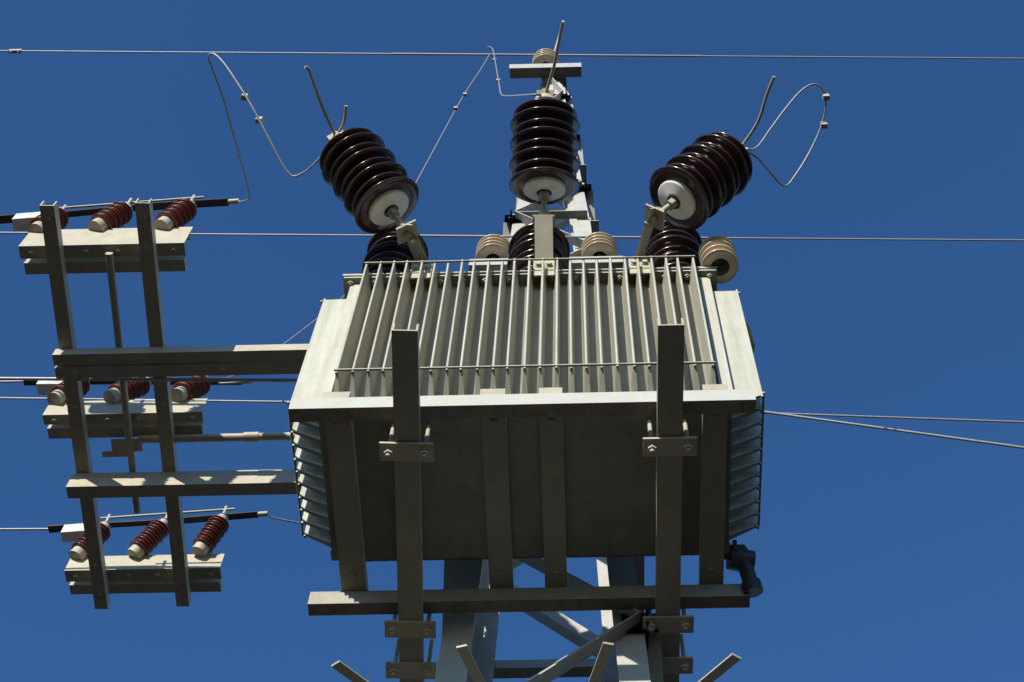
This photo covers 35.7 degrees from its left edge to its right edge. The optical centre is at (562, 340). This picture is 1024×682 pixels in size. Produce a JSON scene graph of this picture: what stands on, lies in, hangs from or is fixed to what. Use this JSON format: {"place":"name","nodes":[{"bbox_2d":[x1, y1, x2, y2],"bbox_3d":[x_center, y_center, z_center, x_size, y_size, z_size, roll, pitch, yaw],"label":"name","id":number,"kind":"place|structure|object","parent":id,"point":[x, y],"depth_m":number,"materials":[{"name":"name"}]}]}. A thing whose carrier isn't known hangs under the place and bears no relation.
{"place":"outdoors","nodes":[
{"label":"outdoors","id":0,"kind":"place"},
{"bbox_2d":[0,20,1023,681],"bbox_3d":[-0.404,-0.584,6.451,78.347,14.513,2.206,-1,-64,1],"label":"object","id":1,"kind":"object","parent":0,"point":[528,388],"depth_m":4.15,"materials":[{"name":"metal"}]},
{"bbox_2d":[0,0,1023,681],"label":"sky","id":2,"kind":"structure","parent":0,"point":[882,555],"materials":[{"name":"blue"}]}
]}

